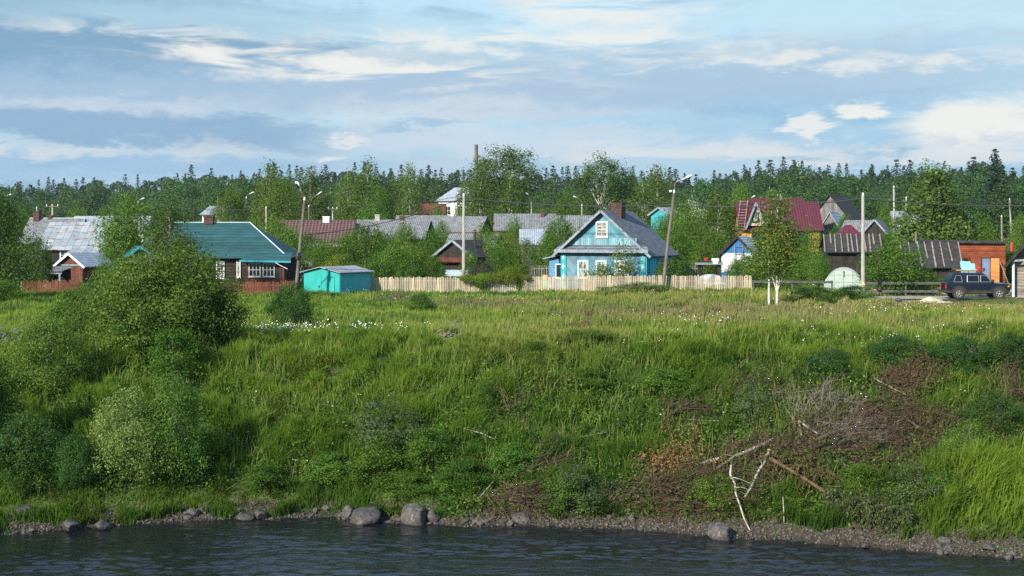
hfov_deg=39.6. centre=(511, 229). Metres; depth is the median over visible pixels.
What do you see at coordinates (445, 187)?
forest tree
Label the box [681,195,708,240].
blossom tree
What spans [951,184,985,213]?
forest tree
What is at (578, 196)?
forest tree
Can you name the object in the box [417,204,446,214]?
brick house
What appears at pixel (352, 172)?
forest tree
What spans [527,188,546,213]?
forest tree
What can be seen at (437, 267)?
bush
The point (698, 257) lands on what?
bush
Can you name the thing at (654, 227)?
broad tree
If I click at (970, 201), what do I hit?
power cable
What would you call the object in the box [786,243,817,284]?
garden tree
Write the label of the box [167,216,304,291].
log house
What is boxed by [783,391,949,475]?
brush pile
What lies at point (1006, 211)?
forest tree
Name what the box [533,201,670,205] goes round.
power cable
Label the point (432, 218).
wooden house
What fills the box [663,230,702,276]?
garden tree
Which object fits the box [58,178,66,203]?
spruce tree
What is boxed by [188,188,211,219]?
forest tree
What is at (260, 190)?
birch tree
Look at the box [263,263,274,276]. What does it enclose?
window
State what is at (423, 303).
bank shrub
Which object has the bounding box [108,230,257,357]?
willow bush
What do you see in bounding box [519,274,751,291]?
picket fence
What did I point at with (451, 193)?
white house
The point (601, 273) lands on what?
bush
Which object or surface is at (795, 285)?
bush
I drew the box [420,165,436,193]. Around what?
spruce tree
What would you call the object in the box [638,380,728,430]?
brush pile
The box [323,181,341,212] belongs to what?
forest tree
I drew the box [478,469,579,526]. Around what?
brush pile
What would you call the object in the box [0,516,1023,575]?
water
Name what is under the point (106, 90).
sky
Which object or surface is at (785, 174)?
forest tree
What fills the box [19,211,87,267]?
wooden house
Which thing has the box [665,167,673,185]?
spruce tree
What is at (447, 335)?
brush pile
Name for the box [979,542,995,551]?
boulder
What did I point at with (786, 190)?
forest tree
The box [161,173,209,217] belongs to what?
forest tree
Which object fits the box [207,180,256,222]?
broad tree
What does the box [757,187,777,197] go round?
forest tree
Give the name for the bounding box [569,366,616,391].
bank shrub
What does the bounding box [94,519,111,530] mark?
boulder
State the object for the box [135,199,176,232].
forest tree
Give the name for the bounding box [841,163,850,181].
spruce tree
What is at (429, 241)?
garden tree
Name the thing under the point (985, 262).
door
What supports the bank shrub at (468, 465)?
on the ground at (702, 520)
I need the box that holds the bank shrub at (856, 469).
[833,462,886,496]
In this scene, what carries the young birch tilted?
on the ground at (702, 520)
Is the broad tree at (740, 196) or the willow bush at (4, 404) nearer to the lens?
the willow bush at (4, 404)
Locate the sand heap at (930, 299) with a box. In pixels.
[909,297,949,302]
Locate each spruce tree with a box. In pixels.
[15,181,25,202]
[28,187,35,201]
[45,177,52,203]
[50,179,59,202]
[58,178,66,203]
[71,179,79,202]
[79,177,86,193]
[121,174,128,193]
[134,174,140,197]
[141,180,156,237]
[186,164,196,194]
[209,168,215,188]
[286,164,293,187]
[294,165,300,190]
[297,167,305,188]
[318,164,332,198]
[331,172,338,189]
[380,171,387,188]
[397,165,405,190]
[418,169,424,190]
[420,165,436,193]
[439,168,444,195]
[450,170,461,187]
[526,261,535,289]
[543,168,550,203]
[549,165,558,193]
[558,167,565,190]
[560,166,571,193]
[571,166,581,195]
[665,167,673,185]
[668,169,681,196]
[679,173,688,195]
[710,170,720,189]
[723,174,729,191]
[730,172,741,195]
[738,164,750,194]
[746,168,753,191]
[751,160,762,181]
[765,160,776,184]
[779,156,787,177]
[786,160,799,190]
[817,167,823,189]
[824,165,832,183]
[835,163,841,189]
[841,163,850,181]
[858,169,863,181]
[867,164,877,191]
[885,159,903,192]
[904,160,917,194]
[964,157,979,179]
[971,148,1016,240]
[1001,166,1006,185]
[1007,167,1018,184]
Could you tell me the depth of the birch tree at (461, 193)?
214.72 m
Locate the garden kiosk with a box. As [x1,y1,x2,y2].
[695,263,723,284]
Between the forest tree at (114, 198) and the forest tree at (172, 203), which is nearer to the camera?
the forest tree at (172, 203)
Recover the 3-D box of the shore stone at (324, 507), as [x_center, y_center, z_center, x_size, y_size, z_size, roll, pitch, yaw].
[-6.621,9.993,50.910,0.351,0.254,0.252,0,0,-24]
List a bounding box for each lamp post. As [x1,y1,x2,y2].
[286,181,305,294]
[308,192,321,219]
[573,196,582,214]
[661,175,692,284]
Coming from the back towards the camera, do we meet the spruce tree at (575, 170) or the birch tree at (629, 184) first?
the spruce tree at (575, 170)
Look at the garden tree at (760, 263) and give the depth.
117.94 m
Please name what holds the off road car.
on the gravel road
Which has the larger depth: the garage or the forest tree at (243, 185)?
the forest tree at (243, 185)
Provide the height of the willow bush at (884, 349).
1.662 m
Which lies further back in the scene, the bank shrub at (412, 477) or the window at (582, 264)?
the window at (582, 264)
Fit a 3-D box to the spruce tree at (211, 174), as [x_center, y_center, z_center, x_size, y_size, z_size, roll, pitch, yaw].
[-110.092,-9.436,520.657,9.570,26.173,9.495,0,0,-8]
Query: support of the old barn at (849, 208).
on the ground at (702, 520)
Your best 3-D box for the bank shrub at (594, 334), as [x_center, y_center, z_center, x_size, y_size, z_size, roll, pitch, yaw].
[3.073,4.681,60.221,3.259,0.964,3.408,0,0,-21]
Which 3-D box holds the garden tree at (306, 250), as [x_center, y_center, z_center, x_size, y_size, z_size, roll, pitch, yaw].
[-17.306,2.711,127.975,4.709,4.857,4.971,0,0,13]
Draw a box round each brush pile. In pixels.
[435,317,463,338]
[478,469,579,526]
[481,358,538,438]
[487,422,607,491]
[521,296,623,339]
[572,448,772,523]
[608,439,788,519]
[610,420,750,487]
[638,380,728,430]
[698,348,796,403]
[705,410,877,486]
[769,340,869,435]
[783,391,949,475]
[795,385,912,465]
[815,375,984,456]
[859,347,956,402]
[890,387,1013,450]
[963,342,1023,410]
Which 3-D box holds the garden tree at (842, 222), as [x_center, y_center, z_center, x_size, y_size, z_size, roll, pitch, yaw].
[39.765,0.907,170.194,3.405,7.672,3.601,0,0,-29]
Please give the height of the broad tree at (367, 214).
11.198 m
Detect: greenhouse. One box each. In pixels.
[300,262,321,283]
[824,267,860,291]
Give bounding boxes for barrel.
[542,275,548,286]
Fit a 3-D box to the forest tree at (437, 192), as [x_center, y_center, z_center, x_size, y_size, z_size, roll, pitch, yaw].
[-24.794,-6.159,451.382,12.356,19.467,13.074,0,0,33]
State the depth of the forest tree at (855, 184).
376.22 m
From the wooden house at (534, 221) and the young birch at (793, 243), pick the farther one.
the wooden house at (534, 221)
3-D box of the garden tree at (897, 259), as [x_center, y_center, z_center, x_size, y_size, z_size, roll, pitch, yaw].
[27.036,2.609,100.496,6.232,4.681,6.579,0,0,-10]
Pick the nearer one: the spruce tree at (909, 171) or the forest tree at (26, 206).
the spruce tree at (909, 171)
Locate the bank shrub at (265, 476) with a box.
[235,461,299,494]
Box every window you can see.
[60,250,68,258]
[216,261,224,278]
[236,260,240,277]
[249,263,260,276]
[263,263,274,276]
[447,206,450,214]
[555,264,560,278]
[578,260,588,278]
[596,221,607,237]
[596,260,606,274]
[614,260,625,275]
[752,232,764,242]
[792,232,805,238]
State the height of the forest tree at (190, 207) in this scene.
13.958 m
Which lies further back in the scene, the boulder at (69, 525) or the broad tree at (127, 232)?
the broad tree at (127, 232)
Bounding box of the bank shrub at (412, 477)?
[378,471,439,500]
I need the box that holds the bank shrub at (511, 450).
[481,438,559,473]
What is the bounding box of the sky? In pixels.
[0,0,1023,201]
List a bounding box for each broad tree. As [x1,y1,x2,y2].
[87,186,165,258]
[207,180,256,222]
[255,173,308,234]
[357,180,394,219]
[546,187,585,214]
[644,212,675,235]
[654,196,712,250]
[728,177,755,233]
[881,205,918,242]
[939,196,1004,241]
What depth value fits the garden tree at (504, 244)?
127.76 m
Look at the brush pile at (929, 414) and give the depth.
50.86 m
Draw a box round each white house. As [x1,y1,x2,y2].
[199,206,240,221]
[437,187,473,215]
[889,211,923,226]
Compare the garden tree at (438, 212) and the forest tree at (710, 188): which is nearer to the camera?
the garden tree at (438, 212)
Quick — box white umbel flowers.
[244,283,823,333]
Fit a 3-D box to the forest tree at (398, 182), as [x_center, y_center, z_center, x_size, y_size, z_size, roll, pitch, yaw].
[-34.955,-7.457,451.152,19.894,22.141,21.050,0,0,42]
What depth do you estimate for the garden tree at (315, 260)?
115.61 m
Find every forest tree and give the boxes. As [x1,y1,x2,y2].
[8,188,31,212]
[10,202,34,229]
[26,185,60,217]
[29,195,44,214]
[43,184,83,217]
[47,205,66,217]
[62,192,91,217]
[69,180,116,215]
[80,201,100,215]
[83,180,117,214]
[104,189,128,215]
[115,194,151,215]
[127,183,155,214]
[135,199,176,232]
[142,183,157,205]
[149,173,185,233]
[155,192,186,236]
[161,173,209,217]
[171,198,200,221]
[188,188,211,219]
[192,171,220,203]
[193,188,228,221]
[201,175,233,204]
[222,176,254,210]
[224,185,255,218]
[243,179,263,210]
[244,204,268,225]
[264,171,298,209]
[293,181,313,213]
[321,182,335,202]
[322,172,355,207]
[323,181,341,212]
[327,169,368,202]
[380,175,425,203]
[396,174,427,197]
[408,173,444,203]
[422,174,454,199]
[422,183,445,203]
[512,180,534,206]
[524,180,566,212]
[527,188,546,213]
[527,200,544,213]
[540,192,567,214]
[550,188,571,211]
[560,182,577,211]
[568,186,594,213]
[609,170,671,198]
[667,185,682,197]
[671,187,685,207]
[677,195,703,216]
[679,186,695,200]
[682,183,702,205]
[685,177,712,233]
[695,176,731,213]
[698,199,719,231]
[704,185,729,228]
[719,179,741,203]
[725,183,755,205]
[740,176,764,197]
[752,166,782,197]
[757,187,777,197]
[770,167,809,195]
[771,161,825,199]
[772,183,801,197]
[789,185,820,200]
[794,164,830,191]
[794,184,826,206]
[814,186,832,200]
[815,171,863,194]
[815,174,837,192]
[837,191,855,204]
[839,170,875,208]
[853,192,879,219]
[857,175,882,205]
[860,183,890,212]
[869,182,913,221]
[869,196,891,224]
[874,177,904,204]
[881,173,911,209]
[889,168,925,191]
[895,194,921,210]
[900,180,921,203]
[915,175,958,204]
[949,174,963,189]
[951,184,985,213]
[952,167,981,197]
[964,171,988,187]
[966,172,992,200]
[967,168,1017,188]
[967,182,1022,238]
[997,182,1023,222]
[1007,172,1023,197]
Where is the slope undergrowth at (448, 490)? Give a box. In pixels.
[0,338,1023,528]
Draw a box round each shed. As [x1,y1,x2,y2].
[54,252,111,282]
[115,245,149,285]
[432,229,495,283]
[446,232,503,252]
[519,229,545,275]
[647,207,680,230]
[717,236,759,279]
[819,212,842,241]
[819,234,883,284]
[835,225,860,234]
[895,232,963,286]
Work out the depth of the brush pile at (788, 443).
50.39 m
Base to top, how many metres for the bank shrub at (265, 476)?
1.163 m
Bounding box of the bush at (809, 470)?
[749,443,845,501]
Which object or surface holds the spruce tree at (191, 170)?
on the ground at (702, 520)
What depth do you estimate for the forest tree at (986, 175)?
362.34 m
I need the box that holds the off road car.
[938,270,1012,298]
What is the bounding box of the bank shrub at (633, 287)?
[584,281,680,293]
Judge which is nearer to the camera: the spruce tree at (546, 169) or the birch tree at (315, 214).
the birch tree at (315, 214)
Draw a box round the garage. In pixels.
[299,265,374,293]
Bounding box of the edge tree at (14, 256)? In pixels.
[0,173,55,295]
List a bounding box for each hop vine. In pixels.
[456,273,472,282]
[461,271,505,282]
[473,278,485,288]
[489,264,528,286]
[515,269,521,290]
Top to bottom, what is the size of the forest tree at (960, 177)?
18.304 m
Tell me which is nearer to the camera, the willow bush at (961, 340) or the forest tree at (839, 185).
the willow bush at (961, 340)
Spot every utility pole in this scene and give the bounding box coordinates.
[46,204,58,217]
[265,206,266,231]
[462,193,464,288]
[861,193,864,295]
[893,186,894,239]
[1001,215,1002,241]
[1009,198,1011,233]
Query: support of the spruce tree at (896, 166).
on the ground at (702, 520)
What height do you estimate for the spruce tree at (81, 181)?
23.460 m
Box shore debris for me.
[3,484,1020,553]
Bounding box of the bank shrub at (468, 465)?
[432,457,497,492]
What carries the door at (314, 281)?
in the garage
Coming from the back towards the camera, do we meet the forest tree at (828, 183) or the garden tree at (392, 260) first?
the forest tree at (828, 183)
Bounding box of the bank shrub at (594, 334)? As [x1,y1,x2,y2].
[552,329,618,346]
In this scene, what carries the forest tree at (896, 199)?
on the ground at (702, 520)
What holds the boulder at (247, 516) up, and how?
on the ground at (702, 520)
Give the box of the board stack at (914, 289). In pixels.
[871,287,945,293]
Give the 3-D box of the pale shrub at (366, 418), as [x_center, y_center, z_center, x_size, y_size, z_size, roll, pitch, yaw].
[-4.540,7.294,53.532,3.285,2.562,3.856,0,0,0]
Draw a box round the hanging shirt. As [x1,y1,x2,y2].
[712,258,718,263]
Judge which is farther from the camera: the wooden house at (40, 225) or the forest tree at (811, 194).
the forest tree at (811, 194)
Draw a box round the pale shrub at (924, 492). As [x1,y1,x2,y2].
[876,460,943,508]
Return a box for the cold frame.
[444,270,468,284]
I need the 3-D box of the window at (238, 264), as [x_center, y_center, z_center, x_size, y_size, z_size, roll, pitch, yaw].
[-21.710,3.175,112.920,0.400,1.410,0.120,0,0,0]
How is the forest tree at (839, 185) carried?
on the ground at (702, 520)
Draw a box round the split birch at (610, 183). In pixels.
[563,150,632,215]
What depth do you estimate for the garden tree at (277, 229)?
131.46 m
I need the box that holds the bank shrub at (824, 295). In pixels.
[771,286,855,302]
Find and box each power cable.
[53,203,134,206]
[143,203,265,209]
[305,198,461,234]
[350,196,456,207]
[465,197,670,206]
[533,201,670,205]
[674,198,860,207]
[821,188,891,201]
[864,198,1023,206]
[896,188,1006,201]
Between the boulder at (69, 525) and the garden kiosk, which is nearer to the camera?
the boulder at (69, 525)
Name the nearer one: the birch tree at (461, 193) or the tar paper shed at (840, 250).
the tar paper shed at (840, 250)
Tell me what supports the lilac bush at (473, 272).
on the ground at (702, 520)
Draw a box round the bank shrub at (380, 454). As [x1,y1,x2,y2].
[339,430,437,486]
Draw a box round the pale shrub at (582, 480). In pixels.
[538,463,625,514]
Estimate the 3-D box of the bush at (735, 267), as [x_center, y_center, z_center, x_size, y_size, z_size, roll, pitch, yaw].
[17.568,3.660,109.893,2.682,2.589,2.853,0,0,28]
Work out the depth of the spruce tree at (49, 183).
552.88 m
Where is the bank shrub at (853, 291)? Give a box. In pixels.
[834,285,879,299]
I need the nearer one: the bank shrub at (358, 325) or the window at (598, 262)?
the bank shrub at (358, 325)
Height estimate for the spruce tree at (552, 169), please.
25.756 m
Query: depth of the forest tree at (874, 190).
363.64 m
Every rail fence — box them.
[752,280,832,291]
[865,281,947,295]
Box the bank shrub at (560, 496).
[532,468,582,514]
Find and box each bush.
[0,277,32,301]
[0,304,92,394]
[0,351,26,475]
[0,406,88,491]
[40,431,102,494]
[54,262,136,338]
[68,241,198,359]
[69,379,181,482]
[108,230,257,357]
[115,360,216,484]
[185,274,254,347]
[257,280,322,327]
[322,249,349,265]
[348,252,396,289]
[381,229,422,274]
[387,259,423,289]
[415,253,451,289]
[458,250,480,285]
[461,256,499,289]
[581,263,613,289]
[649,257,697,288]
[688,240,718,273]
[725,262,755,287]
[749,443,845,501]
[762,267,807,289]
[790,346,863,382]
[819,480,922,536]
[853,333,951,375]
[904,266,940,294]
[923,275,943,286]
[928,333,1019,376]
[929,415,1014,472]
[953,388,1023,434]
[975,331,1023,374]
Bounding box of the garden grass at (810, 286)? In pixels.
[0,245,884,291]
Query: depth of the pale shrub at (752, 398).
52.88 m
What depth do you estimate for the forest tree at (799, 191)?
362.49 m
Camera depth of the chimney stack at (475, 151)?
251.72 m
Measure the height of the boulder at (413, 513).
0.944 m
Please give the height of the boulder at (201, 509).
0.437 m
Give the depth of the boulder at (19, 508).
48.86 m
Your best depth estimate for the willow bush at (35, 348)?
56.69 m
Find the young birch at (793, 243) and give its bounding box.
[740,188,813,302]
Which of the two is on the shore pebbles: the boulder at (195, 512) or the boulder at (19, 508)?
the boulder at (195, 512)
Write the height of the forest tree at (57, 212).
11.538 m
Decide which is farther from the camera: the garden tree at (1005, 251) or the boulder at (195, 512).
the garden tree at (1005, 251)
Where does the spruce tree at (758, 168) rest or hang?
on the ground at (702, 520)
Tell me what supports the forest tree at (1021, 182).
on the ground at (702, 520)
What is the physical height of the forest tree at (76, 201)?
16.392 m
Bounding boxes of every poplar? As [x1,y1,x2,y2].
[454,144,553,213]
[874,158,1006,264]
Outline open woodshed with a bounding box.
[22,266,73,286]
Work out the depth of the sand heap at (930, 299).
90.52 m
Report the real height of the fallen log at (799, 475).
1.343 m
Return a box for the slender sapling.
[603,236,642,285]
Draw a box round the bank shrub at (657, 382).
[631,366,703,401]
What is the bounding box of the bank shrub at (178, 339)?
[139,323,212,384]
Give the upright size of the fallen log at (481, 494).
0.702 m
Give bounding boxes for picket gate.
[490,276,517,292]
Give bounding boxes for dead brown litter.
[489,356,1023,523]
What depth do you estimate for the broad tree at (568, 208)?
189.67 m
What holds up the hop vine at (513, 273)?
attached to the picket gate
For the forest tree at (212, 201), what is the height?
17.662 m
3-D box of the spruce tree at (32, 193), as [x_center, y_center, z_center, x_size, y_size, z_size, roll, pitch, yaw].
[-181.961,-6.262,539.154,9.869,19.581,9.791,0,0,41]
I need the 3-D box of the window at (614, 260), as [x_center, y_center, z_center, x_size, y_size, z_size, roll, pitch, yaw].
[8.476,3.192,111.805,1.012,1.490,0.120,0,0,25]
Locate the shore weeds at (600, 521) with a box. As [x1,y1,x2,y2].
[78,485,1023,556]
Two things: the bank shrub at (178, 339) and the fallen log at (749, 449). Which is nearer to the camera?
the fallen log at (749, 449)
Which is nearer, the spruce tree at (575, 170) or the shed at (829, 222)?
the shed at (829, 222)
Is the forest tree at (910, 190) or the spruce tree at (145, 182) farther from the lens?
the spruce tree at (145, 182)
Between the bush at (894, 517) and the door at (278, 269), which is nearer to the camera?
the bush at (894, 517)
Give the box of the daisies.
[99,288,1021,436]
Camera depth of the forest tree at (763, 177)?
382.79 m
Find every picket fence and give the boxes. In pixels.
[21,279,79,292]
[227,280,293,293]
[371,276,489,293]
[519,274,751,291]
[531,265,548,281]
[672,265,701,282]
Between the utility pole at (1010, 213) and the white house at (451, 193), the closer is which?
the utility pole at (1010, 213)
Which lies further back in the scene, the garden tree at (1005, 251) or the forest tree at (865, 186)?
the forest tree at (865, 186)
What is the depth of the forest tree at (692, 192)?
423.31 m
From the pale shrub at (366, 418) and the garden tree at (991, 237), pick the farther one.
the garden tree at (991, 237)
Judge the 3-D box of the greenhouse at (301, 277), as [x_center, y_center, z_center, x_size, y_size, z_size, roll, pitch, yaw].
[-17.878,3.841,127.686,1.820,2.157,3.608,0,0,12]
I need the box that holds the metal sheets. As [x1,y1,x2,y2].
[960,261,974,269]
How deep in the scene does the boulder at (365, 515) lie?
49.24 m
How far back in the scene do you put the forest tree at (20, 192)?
502.36 m
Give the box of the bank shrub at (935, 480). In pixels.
[915,462,982,511]
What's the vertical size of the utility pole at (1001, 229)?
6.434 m
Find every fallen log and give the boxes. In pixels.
[464,480,493,502]
[688,438,772,484]
[695,457,718,465]
[729,465,750,530]
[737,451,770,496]
[764,454,830,495]
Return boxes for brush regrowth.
[619,365,945,517]
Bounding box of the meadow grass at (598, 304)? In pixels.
[0,284,1023,362]
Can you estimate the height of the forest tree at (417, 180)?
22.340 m
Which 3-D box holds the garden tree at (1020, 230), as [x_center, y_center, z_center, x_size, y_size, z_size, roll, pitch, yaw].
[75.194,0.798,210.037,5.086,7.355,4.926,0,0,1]
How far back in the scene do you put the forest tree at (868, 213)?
338.57 m
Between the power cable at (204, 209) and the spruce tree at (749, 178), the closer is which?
the power cable at (204, 209)
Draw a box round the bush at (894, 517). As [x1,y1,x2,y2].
[819,480,922,536]
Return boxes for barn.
[74,213,154,248]
[819,194,860,221]
[841,219,892,240]
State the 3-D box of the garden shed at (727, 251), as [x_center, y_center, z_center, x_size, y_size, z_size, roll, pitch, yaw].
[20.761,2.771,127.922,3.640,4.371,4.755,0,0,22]
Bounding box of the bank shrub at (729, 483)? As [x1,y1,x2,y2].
[684,473,750,509]
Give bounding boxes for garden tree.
[4,205,32,252]
[11,233,57,289]
[65,205,88,217]
[90,246,133,286]
[257,212,308,255]
[274,225,311,261]
[295,240,346,274]
[296,229,317,259]
[300,234,334,264]
[315,233,370,266]
[330,227,369,258]
[340,219,395,277]
[352,226,400,267]
[366,237,418,288]
[390,215,421,262]
[393,237,432,284]
[416,225,448,276]
[428,219,453,253]
[429,197,446,214]
[471,221,498,245]
[479,229,515,271]
[481,246,527,287]
[500,212,529,267]
[511,232,543,281]
[527,233,562,282]
[529,206,579,273]
[532,207,542,213]
[657,212,685,257]
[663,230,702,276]
[665,215,720,277]
[705,229,729,273]
[722,252,770,286]
[740,249,774,284]
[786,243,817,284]
[790,222,822,271]
[801,252,832,286]
[809,243,823,271]
[821,222,839,234]
[836,211,851,231]
[851,233,934,294]
[875,201,898,229]
[881,231,896,280]
[969,218,1007,252]
[984,238,1011,261]
[1003,211,1023,247]
[1005,229,1023,272]
[1005,247,1016,282]
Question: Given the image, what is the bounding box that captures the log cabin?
[1003,244,1023,296]
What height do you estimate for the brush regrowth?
4.644 m
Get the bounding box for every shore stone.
[183,515,191,520]
[322,505,330,510]
[476,520,483,525]
[498,519,506,525]
[506,520,514,525]
[522,517,529,522]
[611,521,619,524]
[628,515,635,520]
[857,536,865,540]
[936,543,942,548]
[1004,554,1012,559]
[1008,550,1015,555]
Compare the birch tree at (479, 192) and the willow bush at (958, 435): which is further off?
the birch tree at (479, 192)
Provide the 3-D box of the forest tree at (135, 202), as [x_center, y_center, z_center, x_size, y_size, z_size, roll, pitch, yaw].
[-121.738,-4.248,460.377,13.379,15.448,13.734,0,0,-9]
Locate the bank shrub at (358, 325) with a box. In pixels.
[329,323,398,331]
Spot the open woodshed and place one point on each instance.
(63, 271)
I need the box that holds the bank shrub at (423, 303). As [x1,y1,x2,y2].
[403,291,438,311]
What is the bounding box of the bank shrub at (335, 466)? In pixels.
[292,451,357,485]
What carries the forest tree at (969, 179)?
on the ground at (702, 520)
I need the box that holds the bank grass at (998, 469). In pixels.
[0,314,1023,542]
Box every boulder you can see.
[14,504,32,514]
[62,519,81,531]
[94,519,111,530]
[186,508,200,516]
[199,504,209,512]
[236,512,254,520]
[254,509,267,519]
[341,505,353,517]
[349,506,380,525]
[400,503,426,524]
[427,509,439,521]
[511,511,526,523]
[707,522,733,540]
[937,537,950,544]
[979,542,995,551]
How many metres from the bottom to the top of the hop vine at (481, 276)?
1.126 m
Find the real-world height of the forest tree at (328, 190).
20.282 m
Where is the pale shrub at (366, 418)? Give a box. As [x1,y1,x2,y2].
[346,389,431,453]
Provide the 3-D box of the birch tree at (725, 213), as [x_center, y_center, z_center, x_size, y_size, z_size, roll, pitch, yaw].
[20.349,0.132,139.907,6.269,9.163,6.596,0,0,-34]
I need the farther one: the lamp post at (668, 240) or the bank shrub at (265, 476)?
the lamp post at (668, 240)
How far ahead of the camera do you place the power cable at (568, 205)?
109.36 m
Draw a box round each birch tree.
[124,197,211,289]
[203,196,226,221]
[243,157,295,227]
[283,165,340,219]
[330,168,365,219]
[343,155,391,220]
[380,173,406,219]
[390,158,426,218]
[450,182,474,215]
[455,166,495,228]
[478,168,533,231]
[608,165,651,223]
[617,182,665,226]
[636,164,683,220]
[693,184,748,255]
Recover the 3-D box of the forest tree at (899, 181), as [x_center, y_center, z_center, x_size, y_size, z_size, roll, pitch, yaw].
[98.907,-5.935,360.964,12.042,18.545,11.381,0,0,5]
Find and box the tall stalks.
[0,306,1023,516]
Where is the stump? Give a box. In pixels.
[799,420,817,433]
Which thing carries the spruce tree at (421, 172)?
on the ground at (702, 520)
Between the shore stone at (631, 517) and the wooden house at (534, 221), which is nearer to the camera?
the shore stone at (631, 517)
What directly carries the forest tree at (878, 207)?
on the ground at (702, 520)
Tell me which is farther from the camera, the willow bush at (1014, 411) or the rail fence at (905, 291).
the rail fence at (905, 291)
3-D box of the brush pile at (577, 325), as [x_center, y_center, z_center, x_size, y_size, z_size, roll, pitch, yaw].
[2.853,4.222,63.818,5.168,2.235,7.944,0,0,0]
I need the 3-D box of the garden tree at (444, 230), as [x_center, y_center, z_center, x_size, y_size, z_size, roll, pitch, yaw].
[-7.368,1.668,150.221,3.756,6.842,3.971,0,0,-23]
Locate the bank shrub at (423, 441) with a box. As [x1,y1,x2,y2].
[399,424,465,474]
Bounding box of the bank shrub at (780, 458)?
[761,449,794,476]
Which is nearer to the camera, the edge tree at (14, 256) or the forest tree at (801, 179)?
the edge tree at (14, 256)
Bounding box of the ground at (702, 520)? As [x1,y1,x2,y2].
[0,238,1023,559]
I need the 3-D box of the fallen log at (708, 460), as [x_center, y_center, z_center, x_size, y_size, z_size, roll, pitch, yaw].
[6.883,8.253,50.437,0.944,0.353,0.133,0,0,-2]
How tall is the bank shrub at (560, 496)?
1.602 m
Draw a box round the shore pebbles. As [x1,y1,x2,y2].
[0,498,1023,558]
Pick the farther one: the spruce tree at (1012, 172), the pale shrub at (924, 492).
the spruce tree at (1012, 172)
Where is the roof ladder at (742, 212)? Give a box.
[737,200,747,227]
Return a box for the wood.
[0,161,1022,210]
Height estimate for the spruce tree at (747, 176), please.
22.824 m
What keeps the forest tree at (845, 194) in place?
on the ground at (702, 520)
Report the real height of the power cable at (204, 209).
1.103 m
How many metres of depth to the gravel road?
95.46 m
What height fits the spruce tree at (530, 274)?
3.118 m
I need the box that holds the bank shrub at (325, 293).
[296,289,343,298]
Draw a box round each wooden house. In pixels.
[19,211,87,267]
[41,219,142,265]
[273,216,356,252]
[354,214,433,261]
[395,215,449,228]
[438,216,492,239]
[494,211,555,255]
[542,203,678,288]
[555,215,592,244]
[732,201,823,261]
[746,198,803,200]
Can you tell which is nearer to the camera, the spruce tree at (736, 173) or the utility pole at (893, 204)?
the utility pole at (893, 204)
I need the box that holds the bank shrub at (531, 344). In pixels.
[515,339,561,360]
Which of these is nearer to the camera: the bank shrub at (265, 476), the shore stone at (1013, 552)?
the shore stone at (1013, 552)
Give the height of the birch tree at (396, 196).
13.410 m
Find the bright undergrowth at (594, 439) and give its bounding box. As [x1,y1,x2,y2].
[208,338,1023,514]
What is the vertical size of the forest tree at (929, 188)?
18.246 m
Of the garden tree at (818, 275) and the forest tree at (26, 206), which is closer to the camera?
the garden tree at (818, 275)
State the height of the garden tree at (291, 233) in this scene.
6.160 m
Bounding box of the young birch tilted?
[733,214,802,303]
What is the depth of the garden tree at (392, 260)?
114.50 m
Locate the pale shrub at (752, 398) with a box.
[727,375,777,424]
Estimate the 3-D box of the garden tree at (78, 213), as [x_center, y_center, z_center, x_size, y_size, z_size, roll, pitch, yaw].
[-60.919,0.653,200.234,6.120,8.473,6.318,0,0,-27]
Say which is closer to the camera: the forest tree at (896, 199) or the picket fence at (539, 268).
the picket fence at (539, 268)
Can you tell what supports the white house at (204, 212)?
on the ground at (702, 520)
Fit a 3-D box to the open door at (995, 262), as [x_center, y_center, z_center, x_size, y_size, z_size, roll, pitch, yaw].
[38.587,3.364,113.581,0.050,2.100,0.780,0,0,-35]
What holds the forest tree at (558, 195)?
on the ground at (702, 520)
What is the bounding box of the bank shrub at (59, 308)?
[35,288,96,335]
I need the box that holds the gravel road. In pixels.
[869,296,1023,299]
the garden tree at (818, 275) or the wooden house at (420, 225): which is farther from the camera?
the wooden house at (420, 225)
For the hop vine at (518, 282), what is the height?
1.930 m
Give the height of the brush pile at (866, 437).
2.620 m
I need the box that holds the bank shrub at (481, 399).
[463,380,501,419]
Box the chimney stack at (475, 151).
[474,144,477,190]
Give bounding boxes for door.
[275,263,281,290]
[308,275,320,292]
[319,275,334,292]
[982,259,989,277]
[991,258,999,281]
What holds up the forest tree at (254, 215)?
on the ground at (702, 520)
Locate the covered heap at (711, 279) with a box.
[695,274,727,284]
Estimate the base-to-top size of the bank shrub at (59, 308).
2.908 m
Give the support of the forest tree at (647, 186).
on the ground at (702, 520)
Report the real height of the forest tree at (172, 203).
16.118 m
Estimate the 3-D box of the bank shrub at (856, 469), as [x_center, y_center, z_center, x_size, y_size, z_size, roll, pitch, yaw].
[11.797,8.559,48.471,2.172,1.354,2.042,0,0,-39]
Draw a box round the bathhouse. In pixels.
[917,240,1007,282]
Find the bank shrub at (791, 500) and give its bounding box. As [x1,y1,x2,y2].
[768,491,815,514]

